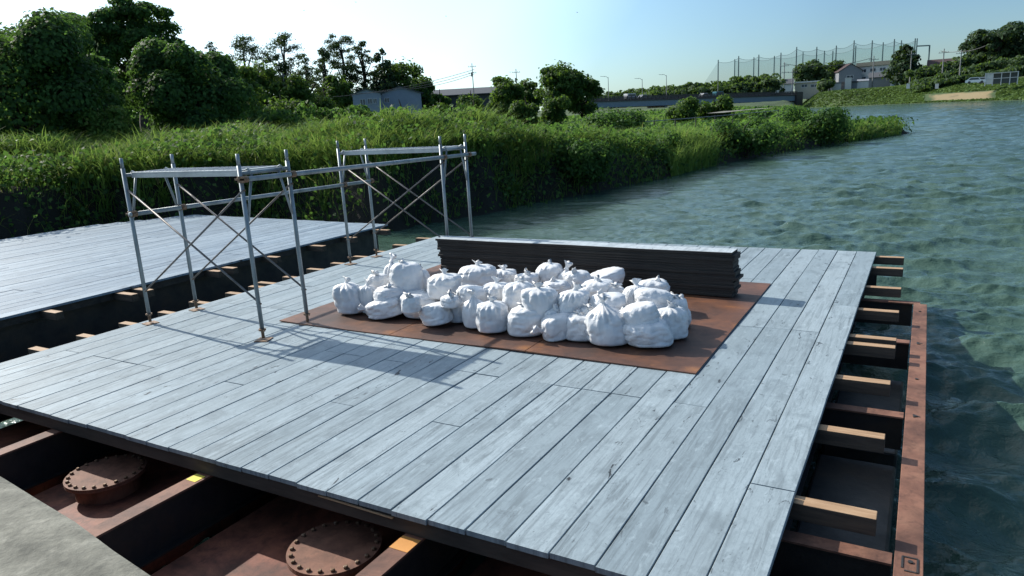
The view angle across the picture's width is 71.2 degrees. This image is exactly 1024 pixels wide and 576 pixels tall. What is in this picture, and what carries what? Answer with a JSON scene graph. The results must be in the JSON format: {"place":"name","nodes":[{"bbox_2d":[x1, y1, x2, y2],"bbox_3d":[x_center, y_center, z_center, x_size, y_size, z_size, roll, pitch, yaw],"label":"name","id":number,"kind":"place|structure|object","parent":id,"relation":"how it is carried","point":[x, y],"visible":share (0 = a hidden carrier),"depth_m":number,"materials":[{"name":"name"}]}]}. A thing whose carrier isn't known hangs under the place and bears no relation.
{"place":"outdoors","nodes":[
{"label":"outdoors","id":0,"kind":"place"},
{"bbox_2d":[0,477,149,575],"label":"quay","id":1,"kind":"structure","parent":0,"point":[38,537],"depth_m":2.82,"materials":[{"name":"concrete"}]},
{"bbox_2d":[401,292,421,313],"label":"sandbag","id":2,"kind":"object","parent":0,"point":[410,304],"visible":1,"depth_m":7.18,"materials":[{"name":"white fabric"}]},
{"bbox_2d":[0,100,1023,575],"bbox_3d":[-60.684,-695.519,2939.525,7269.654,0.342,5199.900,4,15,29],"label":"water","id":3,"kind":"structure","parent":0,"point":[934,198],"depth_m":15.28,"materials":[{"name":"liquid"}]},
{"bbox_2d":[0,215,390,362],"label":"empty raft","id":4,"kind":"object","parent":3,"relation":"on","point":[61,287],"visible":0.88,"depth_m":12.12,"materials":[{"name":"wood"}]},
{"bbox_2d":[0,236,926,575],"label":"work raft","id":5,"kind":"object","parent":3,"relation":"on","point":[170,440],"visible":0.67,"depth_m":4.93,"materials":[{"name":"wood"}]},
{"bbox_2d":[119,134,476,341],"bbox_3d":[-2.357,-0.892,9.107,2.003,1.844,4.186,4,15,29],"label":"scaffold","id":6,"kind":"object","parent":5,"relation":"on","point":[238,171],"visible":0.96,"depth_m":7.93,"materials":[{"name":"metal"}]},
{"bbox_2d":[279,264,441,335],"bbox_3d":[-1.117,0.055,8.776,1.522,0.022,3.130,4,15,29],"label":"steel plate","id":7,"kind":"object","parent":5,"relation":"on","point":[328,315],"visible":0.21,"depth_m":7.66,"materials":[{"name":"metal"}]},
{"bbox_2d":[332,276,361,313],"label":"sandbag","id":8,"kind":"object","parent":7,"relation":"on","point":[345,295],"visible":0.86,"depth_m":7.83,"materials":[{"name":"white fabric"}]},
{"bbox_2d":[358,278,376,312],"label":"sandbag","id":9,"kind":"object","parent":7,"relation":"on","point":[366,291],"visible":0.61,"depth_m":7.81,"materials":[{"name":"white fabric"}]},
{"bbox_2d":[358,297,401,319],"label":"sandbag","id":10,"kind":"object","parent":7,"relation":"on","point":[385,309],"visible":0.78,"depth_m":7.58,"materials":[{"name":"white fabric"}]},
{"bbox_2d":[373,283,404,300],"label":"sandbag","id":11,"kind":"object","parent":10,"relation":"on","point":[385,292],"visible":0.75,"depth_m":7.63,"materials":[{"name":"white fabric"}]},
{"bbox_2d":[389,321,543,351],"bbox_3d":[0.216,0.157,8.025,1.527,0.022,3.130,4,15,29],"label":"steel plate","id":12,"kind":"object","parent":5,"relation":"on","point":[455,333],"visible":0.19,"depth_m":6.87,"materials":[{"name":"metal"}]},
{"bbox_2d":[413,302,453,325],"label":"sandbag","id":13,"kind":"object","parent":12,"relation":"on","point":[434,314],"visible":0.89,"depth_m":7.19,"materials":[{"name":"white fabric"}]},
{"bbox_2d":[462,288,482,328],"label":"sandbag","id":14,"kind":"object","parent":12,"relation":"on","point":[469,310],"visible":0.7,"depth_m":7.03,"materials":[{"name":"white fabric"}]},
{"bbox_2d":[476,294,508,332],"bbox_3d":[-0.188,0.237,6.933,0.338,0.370,0.303,-9,14,-22],"label":"sandbag","id":15,"kind":"object","parent":12,"relation":"on","point":[492,315],"visible":0.91,"depth_m":6.84,"materials":[{"name":"white fabric"}]},
{"bbox_2d":[502,275,533,311],"bbox_3d":[0.050,0.043,7.077,0.328,0.361,0.266,-7,14,-15],"label":"sandbag","id":16,"kind":"object","parent":15,"relation":"on","point":[511,294],"visible":0.66,"depth_m":6.98,"materials":[{"name":"white fabric"}]},
{"bbox_2d":[507,302,541,336],"bbox_3d":[0.153,0.274,6.785,0.415,0.329,0.370,4,15,29],"label":"sandbag","id":17,"kind":"object","parent":12,"relation":"on","point":[521,320],"visible":0.73,"depth_m":6.65,"materials":[{"name":"white fabric"}]},
{"bbox_2d":[521,281,557,319],"bbox_3d":[0.267,0.108,6.740,0.365,0.368,0.318,-3,13,0],"label":"sandbag","id":18,"kind":"object","parent":17,"relation":"on","point":[539,299],"visible":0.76,"depth_m":6.62,"materials":[{"name":"white fabric"}]},
{"bbox_2d":[446,272,737,296],"bbox_3d":[0.768,-0.085,8.779,3.890,0.033,0.244,5,16,31],"label":"wooden plank","id":19,"kind":"object","parent":12,"relation":"on","point":[704,293],"visible":0.12,"depth_m":7.85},
{"bbox_2d":[441,270,733,293],"bbox_3d":[0.762,-0.117,8.782,3.891,0.033,0.244,5,16,31],"label":"wooden plank","id":20,"kind":"object","parent":19,"relation":"on","point":[683,289],"visible":0.11,"depth_m":7.90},
{"bbox_2d":[441,268,740,291],"bbox_3d":[0.775,-0.145,8.766,3.930,0.033,0.244,5,16,31],"label":"wooden plank","id":21,"kind":"object","parent":20,"relation":"on","point":[710,288],"visible":0.17,"depth_m":7.86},
{"bbox_2d":[441,265,738,288],"bbox_3d":[0.766,-0.171,8.746,3.901,0.033,0.244,5,16,31],"label":"wooden plank","id":22,"kind":"object","parent":21,"relation":"on","point":[672,283],"visible":0.17,"depth_m":7.90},
{"bbox_2d":[441,263,739,285],"bbox_3d":[0.769,-0.206,8.759,3.907,0.033,0.244,5,16,31],"label":"wooden plank","id":23,"kind":"object","parent":22,"relation":"on","point":[672,280],"visible":0.24,"depth_m":8.02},
{"bbox_2d":[441,261,733,282],"bbox_3d":[0.760,-0.236,8.753,3.883,0.033,0.244,5,16,31],"label":"wooden plank","id":24,"kind":"object","parent":23,"relation":"on","point":[636,275],"visible":0.29,"depth_m":8.17,"materials":[{"name":"wood"}]},
{"bbox_2d":[441,258,743,280],"bbox_3d":[0.783,-0.262,8.726,3.944,0.033,0.244,5,16,31],"label":"wooden plank","id":25,"kind":"object","parent":24,"relation":"on","point":[738,277],"visible":0.43,"depth_m":8.22,"materials":[{"name":"wood"}]},
{"bbox_2d":[440,256,739,277],"bbox_3d":[0.764,-0.296,8.743,3.925,0.033,0.244,5,16,31],"label":"wooden plank","id":26,"kind":"object","parent":25,"relation":"on","point":[657,271],"visible":0.38,"depth_m":8.44,"materials":[{"name":"wood"}]},
{"bbox_2d":[438,254,740,274],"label":"wooden plank","id":27,"kind":"object","parent":26,"relation":"on","point":[738,270],"visible":0.48,"depth_m":8.37,"materials":[{"name":"wood"}]},
{"bbox_2d":[439,252,738,271],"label":"wooden plank","id":28,"kind":"object","parent":27,"relation":"on","point":[617,263],"visible":0.52,"depth_m":8.40,"materials":[{"name":"wood"}]},
{"bbox_2d":[440,250,738,268],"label":"wooden plank","id":29,"kind":"object","parent":28,"relation":"on","point":[628,261],"visible":0.5,"depth_m":8.40,"materials":[{"name":"wood"}]},
{"bbox_2d":[437,247,738,265],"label":"wooden plank","id":30,"kind":"object","parent":29,"relation":"on","point":[600,257],"visible":0.48,"depth_m":8.45,"materials":[{"name":"wood"}]},
{"bbox_2d":[437,245,737,263],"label":"wooden plank","id":31,"kind":"object","parent":30,"relation":"on","point":[611,255],"visible":0.5,"depth_m":8.45,"materials":[{"name":"wood"}]},
{"bbox_2d":[437,243,740,260],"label":"wooden plank","id":32,"kind":"object","parent":31,"relation":"on","point":[621,253],"visible":0.52,"depth_m":8.38,"materials":[{"name":"wood"}]},
{"bbox_2d":[437,241,740,257],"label":"wooden plank","id":33,"kind":"object","parent":32,"relation":"on","point":[736,254],"visible":0.48,"depth_m":8.38,"materials":[{"name":"wood"}]},
{"bbox_2d":[435,236,737,254],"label":"wooden plank","id":34,"kind":"object","parent":33,"relation":"on","point":[667,249],"visible":1,"depth_m":8.46,"materials":[{"name":"wood"}]},
{"bbox_2d":[525,281,770,374],"bbox_3d":[1.546,0.260,7.276,1.517,0.022,3.130,4,15,29],"label":"steel plate","id":35,"kind":"object","parent":5,"relation":"on","point":[715,321],"visible":0.4,"depth_m":6.35,"materials":[{"name":"metal"}]},
{"bbox_2d":[530,312,569,341],"bbox_3d":[0.376,0.348,6.589,0.433,0.244,0.242,-5,14,-7],"label":"sandbag","id":36,"kind":"object","parent":35,"relation":"on","point":[553,328],"visible":0.8,"depth_m":6.50,"materials":[{"name":"white fabric"}]},
{"bbox_2d":[566,307,588,341],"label":"sandbag","id":37,"kind":"object","parent":35,"relation":"on","point":[576,327],"visible":0.55,"depth_m":6.45,"materials":[{"name":"white fabric"}]},
{"bbox_2d":[557,281,589,312],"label":"sandbag","id":38,"kind":"object","parent":37,"relation":"on","point":[573,299],"visible":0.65,"depth_m":6.56,"materials":[{"name":"white fabric"}]},
{"bbox_2d":[584,293,626,345],"bbox_3d":[0.848,0.264,6.370,0.404,0.463,0.371,4,15,29],"label":"sandbag","id":39,"kind":"object","parent":35,"relation":"on","point":[604,322],"visible":0.91,"depth_m":6.25,"materials":[{"name":"white fabric"}]},
{"bbox_2d":[589,288,625,309],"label":"sandbag","id":40,"kind":"object","parent":39,"relation":"on","point":[617,300],"visible":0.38,"depth_m":6.50,"materials":[{"name":"white fabric"}]},
{"bbox_2d":[623,318,673,347],"bbox_3d":[1.187,0.356,6.303,0.462,0.277,0.390,0,14,14],"label":"sandbag","id":41,"kind":"object","parent":35,"relation":"on","point":[659,334],"visible":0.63,"depth_m":6.16,"materials":[{"name":"white fabric"}]},
{"bbox_2d":[614,301,659,324],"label":"sandbag","id":42,"kind":"object","parent":41,"relation":"on","point":[642,312],"visible":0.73,"depth_m":6.18,"materials":[{"name":"white fabric"}]},
{"bbox_2d":[658,299,688,339],"bbox_3d":[1.426,0.273,6.436,0.314,0.350,0.267,-6,14,-11],"label":"sandbag","id":43,"kind":"object","parent":35,"relation":"on","point":[675,316],"visible":0.66,"depth_m":6.35,"materials":[{"name":"white fabric"}]},
{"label":"sandbag","id":44,"kind":"object","parent":35,"relation":"on","visible":0},
{"bbox_2d":[634,287,683,308],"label":"sandbag","id":45,"kind":"object","parent":44,"relation":"on","point":[658,297],"visible":0.54,"depth_m":6.62,"materials":[{"name":"white fabric"}]},
{"bbox_2d":[0,75,1023,239],"bbox_3d":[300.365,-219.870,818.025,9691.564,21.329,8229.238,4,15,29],"label":"ground","id":46,"kind":"structure","parent":0,"point":[356,213],"depth_m":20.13,"materials":[{"name":"plant"}]},
{"bbox_2d":[0,7,131,142],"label":"vine covered tree","id":47,"kind":"object","parent":46,"relation":"on","point":[49,74],"visible":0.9,"depth_m":25.22,"materials":[{"name":"green plant"}]},
{"bbox_2d":[65,10,116,77],"bbox_3d":[-23.022,-10.790,38.501,4.012,7.930,4.043,4,15,29],"label":"tree","id":48,"kind":"object","parent":46,"relation":"on","point":[112,64],"visible":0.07,"depth_m":37.98,"materials":[{"name":"green plant"}]},
{"bbox_2d":[74,104,129,140],"bbox_3d":[-14.990,-5.894,26.491,1.727,1.905,1.950,-6,14,-10],"label":"shrub","id":49,"kind":"object","parent":46,"relation":"on","point":[109,117],"visible":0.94,"depth_m":25.97,"materials":[{"name":"green plant"}]},
{"bbox_2d":[86,53,125,108],"bbox_3d":[-19.746,-8.610,33.707,3.037,5.031,2.977,4,15,29],"label":"tree","id":50,"kind":"object","parent":46,"relation":"on","point":[116,84],"visible":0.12,"depth_m":33.24,"materials":[{"name":"green plant"}]},
{"bbox_2d":[86,0,186,135],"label":"tree","id":51,"kind":"object","parent":46,"relation":"on","point":[119,35],"visible":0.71,"depth_m":38.47,"materials":[{"name":"green plant"}]},
{"bbox_2d":[122,35,257,134],"bbox_3d":[-13.604,-7.764,30.301,5.163,5.546,5.004,-14,17,-37],"label":"vine covered tree","id":52,"kind":"object","parent":46,"relation":"on","point":[181,85],"visible":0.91,"depth_m":28.74,"materials":[{"name":"green plant"}]},
{"bbox_2d":[5,100,396,132],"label":"undergrowth","id":53,"kind":"object","parent":46,"relation":"on","point":[279,116],"visible":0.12,"depth_m":52.95,"materials":[{"name":"green plant"}]},
{"bbox_2d":[212,60,266,118],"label":"tree","id":54,"kind":"object","parent":46,"relation":"on","point":[250,72],"visible":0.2,"depth_m":53.87,"materials":[{"name":"green plant"}]},
{"bbox_2d":[228,34,278,103],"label":"pine tree","id":55,"kind":"object","parent":46,"relation":"on","point":[237,44],"visible":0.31,"depth_m":76.25,"materials":[{"name":"green plant"}]},
{"bbox_2d":[246,58,283,109],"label":"tree","id":56,"kind":"object","parent":46,"relation":"on","point":[265,76],"visible":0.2,"depth_m":71.71,"materials":[{"name":"green plant"}]},
{"bbox_2d":[264,95,307,132],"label":"bush","id":57,"kind":"object","parent":46,"relation":"on","point":[292,105],"visible":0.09,"depth_m":58.07,"materials":[{"name":"green plant"}]},
{"bbox_2d":[261,30,318,86],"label":"pine tree","id":58,"kind":"object","parent":46,"relation":"on","point":[286,66],"visible":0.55,"depth_m":77.17,"materials":[{"name":"green plant"}]},
{"bbox_2d":[266,72,315,107],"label":"tree","id":59,"kind":"object","parent":46,"relation":"on","point":[297,90],"visible":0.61,"depth_m":71.22,"materials":[{"name":"green plant"}]},
{"bbox_2d":[310,47,337,99],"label":"pine tree","id":60,"kind":"object","parent":46,"relation":"on","point":[324,56],"visible":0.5,"depth_m":118.62,"materials":[{"name":"green plant"}]},
{"bbox_2d":[322,73,353,113],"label":"tree","id":61,"kind":"object","parent":46,"relation":"on","point":[332,85],"visible":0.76,"depth_m":111.67,"materials":[{"name":"green plant"}]},
{"bbox_2d":[323,33,364,104],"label":"pine tree","id":62,"kind":"object","parent":46,"relation":"on","point":[338,55],"visible":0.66,"depth_m":124.22,"materials":[{"name":"green plant"}]},
{"bbox_2d":[352,40,373,88],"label":"pine tree","id":63,"kind":"object","parent":46,"relation":"on","point":[363,68],"visible":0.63,"depth_m":127.21,"materials":[{"name":"green plant"}]},
{"bbox_2d":[351,89,381,116],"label":"house","id":64,"kind":"structure","parent":46,"relation":"on","point":[371,101],"depth_m":102.54,"materials":[{"name":"grey paint"}]},
{"bbox_2d":[366,48,398,92],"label":"conifer tree","id":65,"kind":"object","parent":46,"relation":"on","point":[379,83],"visible":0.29,"depth_m":117.66,"materials":[{"name":"green plant"}]},
{"bbox_2d":[381,86,422,116],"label":"shed","id":66,"kind":"structure","parent":46,"relation":"on","point":[405,97],"depth_m":107.13,"materials":[{"name":"grey metal"}]},
{"bbox_2d":[382,56,432,100],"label":"tree","id":67,"kind":"object","parent":46,"relation":"on","point":[405,74],"visible":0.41,"depth_m":120.00,"materials":[{"name":"green plant"}]},
{"bbox_2d":[409,75,436,113],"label":"tree","id":68,"kind":"object","parent":46,"relation":"on","point":[427,99],"visible":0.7,"depth_m":116.00,"materials":[{"name":"green plant"}]},
{"bbox_2d":[431,87,495,114],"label":"shed","id":69,"kind":"structure","parent":46,"relation":"on","point":[483,93],"depth_m":125.81,"materials":[{"name":"metal"}]},
{"bbox_2d":[486,75,525,124],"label":"tree","id":70,"kind":"object","parent":46,"relation":"on","point":[507,91],"visible":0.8,"depth_m":91.24,"materials":[{"name":"green plant"}]},
{"bbox_2d":[508,96,540,128],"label":"bush","id":71,"kind":"object","parent":46,"relation":"on","point":[522,110],"visible":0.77,"depth_m":69.09,"materials":[{"name":"green plant"}]},
{"bbox_2d":[540,93,570,126],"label":"bush","id":72,"kind":"object","parent":46,"relation":"on","point":[551,113],"visible":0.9,"depth_m":71.06,"materials":[{"name":"green plant"}]},
{"bbox_2d":[532,59,585,124],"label":"tree","id":73,"kind":"object","parent":46,"relation":"on","point":[558,81],"visible":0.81,"depth_m":80.96,"materials":[{"name":"green plant"}]},
{"bbox_2d":[549,133,618,194],"bbox_3d":[2.318,-4.304,24.901,2.456,2.246,2.535,9,18,42],"label":"bush","id":74,"kind":"object","parent":46,"relation":"on","point":[594,160],"visible":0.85,"depth_m":24.31,"materials":[{"name":"green plant"}]},
{"bbox_2d":[568,70,607,118],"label":"tree","id":75,"kind":"object","parent":46,"relation":"on","point":[593,89],"visible":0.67,"depth_m":83.51,"materials":[{"name":"green plant"}]},
{"bbox_2d":[576,107,648,131],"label":"bush","id":76,"kind":"object","parent":46,"relation":"on","point":[631,118],"visible":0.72,"depth_m":43.90,"materials":[{"name":"green plant"}]},
{"bbox_2d":[630,130,684,168],"bbox_3d":[6.011,-5.838,31.104,2.968,1.947,2.810,4,15,29],"label":"bush","id":77,"kind":"object","parent":46,"relation":"on","point":[673,139],"visible":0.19,"depth_m":30.43,"materials":[{"name":"green plant"}]},
{"bbox_2d":[663,96,700,122],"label":"bush","id":78,"kind":"object","parent":46,"relation":"on","point":[688,107],"visible":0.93,"depth_m":88.92,"materials":[{"name":"green plant"}]},
{"bbox_2d":[580,91,802,111],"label":"road bridge","id":79,"kind":"structure","parent":46,"relation":"on","point":[656,101],"depth_m":234.48,"materials":[{"name":"paint"}]},
{"bbox_2d":[603,73,785,95],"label":"woods","id":80,"kind":"object","parent":46,"relation":"on","point":[763,82],"visible":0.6,"depth_m":284.74,"materials":[{"name":"plant"}]},
{"bbox_2d":[696,94,735,119],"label":"bush","id":81,"kind":"object","parent":46,"relation":"on","point":[724,102],"visible":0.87,"depth_m":90.78,"materials":[{"name":"green plant"}]},
{"bbox_2d":[705,113,786,158],"bbox_3d":[12.014,-7.721,36.536,3.868,2.314,3.696,4,15,29],"label":"bush","id":82,"kind":"object","parent":46,"relation":"on","point":[766,134],"visible":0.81,"depth_m":35.73,"materials":[{"name":"green plant"}]},
{"bbox_2d":[793,59,822,85],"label":"tree","id":83,"kind":"object","parent":46,"relation":"on","point":[804,72],"visible":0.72,"depth_m":327.38,"materials":[{"name":"green plant"}]},
{"bbox_2d":[795,80,828,98],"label":"shop building","id":84,"kind":"structure","parent":46,"relation":"on","point":[808,89],"depth_m":299.90,"materials":[{"name":"grey paint"}]},
{"bbox_2d":[773,103,856,142],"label":"bush","id":85,"kind":"object","parent":46,"relation":"on","point":[834,122],"visible":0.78,"depth_m":43.13,"materials":[{"name":"green plant"}]},
{"bbox_2d":[717,38,929,81],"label":"golf net","id":86,"kind":"object","parent":46,"relation":"on","point":[894,45],"visible":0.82,"depth_m":345.04,"materials":[{"name":"teal"}]},
{"bbox_2d":[811,60,845,90],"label":"tree","id":87,"kind":"object","parent":46,"relation":"on","point":[827,71],"visible":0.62,"depth_m":322.70,"materials":[{"name":"green plant"}]},
{"bbox_2d":[830,63,863,90],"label":"house","id":88,"kind":"structure","parent":46,"relation":"on","point":[843,72],"depth_m":314.34,"materials":[{"name":"white paint"}]},
{"bbox_2d":[856,60,894,87],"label":"clubhouse","id":89,"kind":"structure","parent":46,"relation":"on","point":[879,66],"depth_m":314.35,"materials":[{"name":"white paint"}]},
{"bbox_2d":[879,44,925,85],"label":"conifer tree","id":90,"kind":"object","parent":46,"relation":"on","point":[899,64],"visible":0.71,"depth_m":280.38,"materials":[{"name":"green plant"}]},
{"bbox_2d":[803,77,1023,106],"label":"bank grass","id":91,"kind":"structure","parent":46,"relation":"on","point":[1005,93],"depth_m":226.97,"materials":[{"name":"plant"}]},
{"bbox_2d":[903,47,1023,90],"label":"hill woods","id":92,"kind":"object","parent":46,"relation":"on","point":[980,64],"visible":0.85,"depth_m":232.85,"materials":[{"name":"plant"}]},
{"bbox_2d":[966,21,1023,53],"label":"pine tree","id":93,"kind":"object","parent":46,"relation":"on","point":[1008,33],"visible":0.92,"depth_m":235.12,"materials":[{"name":"green plant"}]},
{"bbox_2d":[984,71,1018,85],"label":"shelter","id":94,"kind":"object","parent":46,"relation":"on","point":[1000,78],"visible":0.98,"depth_m":187.99,"materials":[{"name":"grey glass"}]},
{"bbox_2d":[0,0,1023,110],"label":"sky","id":95,"kind":"structure","parent":0,"point":[622,41],"materials":[{"name":"blue"}]},
{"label":"sandbag","id":96,"kind":"object","parent":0,"visible":0},
{"bbox_2d":[389,258,422,291],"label":"sandbag","id":97,"kind":"object","parent":96,"relation":"on","point":[406,276],"visible":0.83,"depth_m":7.69,"materials":[{"name":"white fabric"}]},
{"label":"sandbag","id":98,"kind":"object","parent":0,"visible":0},
{"bbox_2d":[427,268,461,299],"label":"sandbag","id":99,"kind":"object","parent":98,"relation":"on","point":[440,285],"visible":0.88,"depth_m":7.44,"materials":[{"name":"white fabric"}]},
{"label":"sandbag","id":100,"kind":"object","parent":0,"visible":0},
{"bbox_2d":[458,260,496,285],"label":"sandbag","id":101,"kind":"object","parent":100,"relation":"on","point":[478,273],"visible":0.58,"depth_m":7.86,"materials":[{"name":"white fabric"}]},
{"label":"sandbag","id":102,"kind":"object","parent":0,"visible":0},
{"bbox_2d":[456,285,486,301],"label":"sandbag","id":103,"kind":"object","parent":102,"relation":"on","point":[479,293],"visible":0.41,"depth_m":7.23,"materials":[{"name":"white fabric"}]},
{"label":"sandbag","id":104,"kind":"object","parent":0,"visible":0},
{"bbox_2d":[482,276,507,300],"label":"sandbag","id":105,"kind":"object","parent":104,"relation":"on","point":[496,288],"visible":0.48,"depth_m":7.26,"materials":[{"name":"white fabric"}]},
{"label":"sandbag","id":106,"kind":"object","parent":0,"visible":0},
{"bbox_2d":[535,259,563,282],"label":"sandbag","id":107,"kind":"object","parent":106,"relation":"on","point":[546,271],"visible":0.64,"depth_m":8.04,"materials":[{"name":"white fabric"}]},
{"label":"sandbag","id":108,"kind":"object","parent":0,"visible":0},
{"bbox_2d":[563,267,591,288],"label":"sandbag","id":109,"kind":"object","parent":108,"relation":"on","point":[574,275],"visible":0.65,"depth_m":7.74,"materials":[{"name":"white fabric"}]},
{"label":"sandbag","id":110,"kind":"object","parent":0,"visible":0},
{"bbox_2d":[581,275,613,296],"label":"sandbag","id":111,"kind":"object","parent":110,"relation":"on","point":[594,285],"visible":0.46,"depth_m":6.95,"materials":[{"name":"white fabric"}]},
{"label":"sandbag","id":112,"kind":"object","parent":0,"visible":0},
{"bbox_2d":[590,266,624,283],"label":"sandbag","id":113,"kind":"object","parent":112,"relation":"on","point":[614,274],"visible":0.53,"depth_m":7.84,"materials":[{"name":"white fabric"}]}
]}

